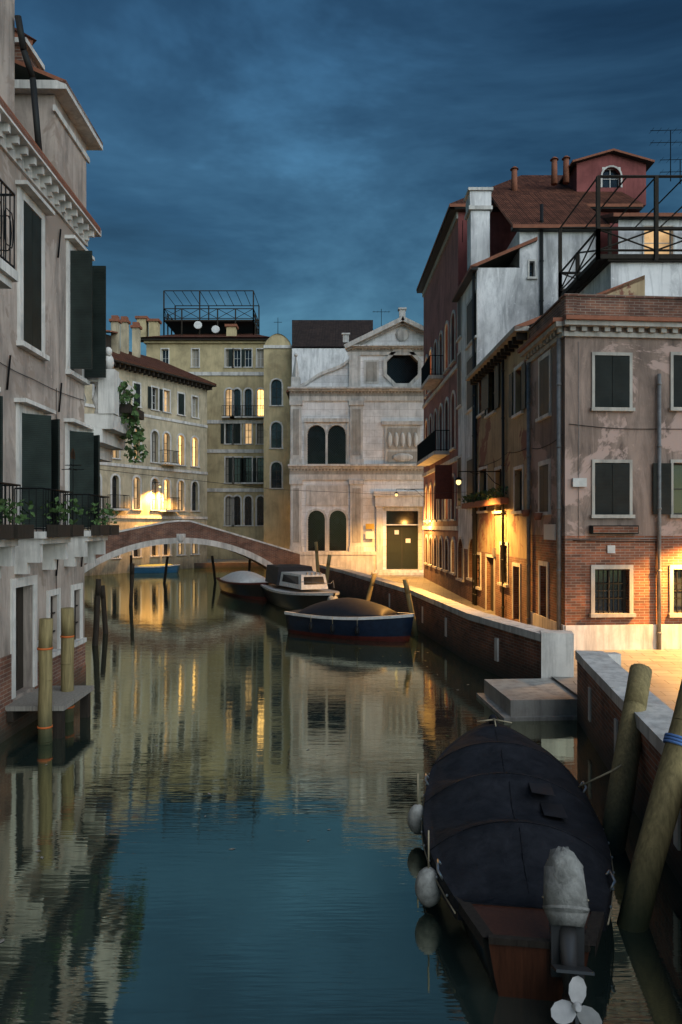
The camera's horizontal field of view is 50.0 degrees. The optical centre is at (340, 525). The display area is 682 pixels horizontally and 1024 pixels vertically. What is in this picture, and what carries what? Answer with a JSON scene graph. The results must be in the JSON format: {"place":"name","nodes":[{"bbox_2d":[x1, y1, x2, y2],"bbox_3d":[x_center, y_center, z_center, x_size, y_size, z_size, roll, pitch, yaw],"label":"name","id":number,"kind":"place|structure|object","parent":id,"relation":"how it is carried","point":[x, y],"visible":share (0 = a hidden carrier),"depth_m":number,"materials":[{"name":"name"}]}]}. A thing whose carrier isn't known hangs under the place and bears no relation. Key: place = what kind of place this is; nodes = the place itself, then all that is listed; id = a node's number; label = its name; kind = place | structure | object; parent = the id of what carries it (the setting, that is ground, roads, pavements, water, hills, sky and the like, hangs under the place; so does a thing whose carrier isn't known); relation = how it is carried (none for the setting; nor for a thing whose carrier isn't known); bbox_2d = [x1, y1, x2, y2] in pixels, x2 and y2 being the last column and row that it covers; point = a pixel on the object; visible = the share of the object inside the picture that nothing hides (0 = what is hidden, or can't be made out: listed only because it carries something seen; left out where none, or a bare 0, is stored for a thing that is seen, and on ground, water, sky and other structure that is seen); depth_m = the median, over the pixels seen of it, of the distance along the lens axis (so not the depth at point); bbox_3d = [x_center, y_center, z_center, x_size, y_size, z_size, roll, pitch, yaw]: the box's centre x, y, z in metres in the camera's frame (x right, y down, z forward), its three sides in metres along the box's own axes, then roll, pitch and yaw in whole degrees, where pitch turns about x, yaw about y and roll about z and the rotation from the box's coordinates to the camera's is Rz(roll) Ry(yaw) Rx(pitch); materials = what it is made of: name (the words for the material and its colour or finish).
{"place":"outdoors","nodes":[
{"label":"outdoors","id":0,"kind":"place"},
{"bbox_2d":[194,559,260,567],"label":"pavement bank","id":1,"kind":"structure","parent":0,"point":[229,563],"depth_m":63.17,"materials":[{"name":"brick"}]},
{"bbox_2d":[84,315,215,575],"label":"cream palazzo","id":2,"kind":"structure","parent":1,"relation":"on","point":[171,400],"depth_m":59.02,"materials":[{"name":"paint"}]},
{"bbox_2d":[135,290,268,558],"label":"yellow palazzo","id":3,"kind":"structure","parent":1,"relation":"on","point":[226,357],"depth_m":70.00,"materials":[{"name":"paint"}]},
{"bbox_2d":[264,333,291,549],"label":"narrow building","id":4,"kind":"structure","parent":1,"relation":"on","point":[277,363],"depth_m":62.00,"materials":[{"name":"yellow paint"}]},
{"bbox_2d":[292,320,372,383],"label":"building behind church","id":5,"kind":"structure","parent":0,"point":[317,346],"depth_m":62.00,"materials":[{"name":"white paint"}]},
{"bbox_2d":[0,567,681,1023],"bbox_3d":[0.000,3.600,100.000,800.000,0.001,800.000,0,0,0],"label":"canal water","id":6,"kind":"structure","parent":0,"point":[140,893],"depth_m":8.39,"materials":[{"name":"teal liquid"}]},
{"bbox_2d":[0,0,118,742],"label":"palazzo","id":7,"kind":"structure","parent":6,"relation":"in","point":[52,318],"depth_m":13.70,"materials":[{"name":"pink paint"}]},
{"bbox_2d":[134,564,179,572],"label":"blue boat","id":8,"kind":"object","parent":6,"relation":"on","point":[158,568],"visible":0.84,"depth_m":55.72,"materials":[{"name":"paint"}]},
{"bbox_2d":[84,520,299,572],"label":"brick bridge","id":9,"kind":"structure","parent":6,"relation":"in","point":[262,554],"depth_m":42.16,"materials":[{"name":"brick"}]},
{"bbox_2d":[216,571,271,600],"bbox_3d":[-4.849,3.129,37.986,2.280,1.502,6.606,0,0,-24],"label":"boat","id":10,"kind":"object","parent":6,"relation":"on","point":[244,584],"visible":0.87,"depth_m":36.73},
{"bbox_2d":[84,347,457,494],"bbox_3d":[-0.537,0.283,22.624,18.797,8.633,3.031,0,0,-43],"label":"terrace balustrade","id":11,"kind":"object","parent":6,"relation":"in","point":[115,418],"visible":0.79,"depth_m":16.88,"materials":[{"name":"stone"}]},
{"bbox_2d":[260,564,339,610],"bbox_3d":[-1.628,2.865,31.975,2.380,2.030,7.751,0,0,-21],"label":"motorboat","id":12,"kind":"object","parent":6,"relation":"on","point":[292,587],"visible":0.75,"depth_m":31.24,"materials":[{"name":"white plastic"}]},
{"bbox_2d":[284,598,414,641],"bbox_3d":[0.320,3.116,23.752,4.495,1.529,1.964,0,0,32],"label":"covered boat","id":13,"kind":"object","parent":6,"relation":"on","point":[352,619],"visible":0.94,"depth_m":23.07,"materials":[{"name":"paint"}]},
{"bbox_2d":[37,542,681,932],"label":"mooring posts","id":14,"kind":"object","parent":6,"relation":"on","point":[651,848],"visible":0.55,"depth_m":8.41,"materials":[{"name":"brown wood"}]},
{"bbox_2d":[319,564,681,886],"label":"quay wall","id":15,"kind":"structure","parent":6,"relation":"in","point":[505,648],"depth_m":15.47,"materials":[{"name":"brick"}]},
{"bbox_2d":[407,714,621,1023],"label":"boat","id":16,"kind":"object","parent":6,"relation":"on","point":[517,873],"visible":0.99,"depth_m":6.71,"materials":[{"name":"black fabric"}]},
{"bbox_2d":[476,678,576,721],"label":"water steps","id":17,"kind":"structure","parent":6,"relation":"in","point":[538,699],"depth_m":13.83,"materials":[{"name":"stone"}]},
{"bbox_2d":[15,0,681,355],"label":"sky","id":18,"kind":"structure","parent":0,"point":[310,157],"materials":[{"name":"blue"}]},
{"bbox_2d":[368,574,681,710],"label":"walkway","id":19,"kind":"structure","parent":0,"point":[665,665],"depth_m":17.26,"materials":[{"name":"beige stone"}]},
{"bbox_2d":[286,307,423,574],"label":"church","id":20,"kind":"structure","parent":19,"relation":"on","point":[357,425],"depth_m":47.94,"materials":[{"name":"white stone"}]},
{"bbox_2d":[416,148,654,594],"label":"red palazzo","id":21,"kind":"structure","parent":19,"relation":"on","point":[444,273],"depth_m":35.88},
{"bbox_2d":[152,469,500,523],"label":"street lamps","id":22,"kind":"object","parent":21,"relation":"attached to","point":[458,479],"visible":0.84,"depth_m":25.40,"materials":[{"name":"black metal"}]},
{"bbox_2d":[452,187,609,604],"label":"white house","id":23,"kind":"structure","parent":0,"point":[498,297],"depth_m":29.57,"materials":[{"name":"white paint"}]},
{"bbox_2d":[458,275,644,623],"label":"ochre house","id":24,"kind":"structure","parent":0,"point":[496,376],"depth_m":24.77,"materials":[{"name":"yellow paint"}]},
{"bbox_2d":[517,293,681,650],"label":"corner house","id":25,"kind":"structure","parent":0,"point":[602,513],"depth_m":18.80,"materials":[{"name":"brown brick"}]},
{"bbox_2d":[558,128,681,298],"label":"rooftop terrace","id":26,"kind":"structure","parent":25,"relation":"on","point":[650,246],"depth_m":24.62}
]}

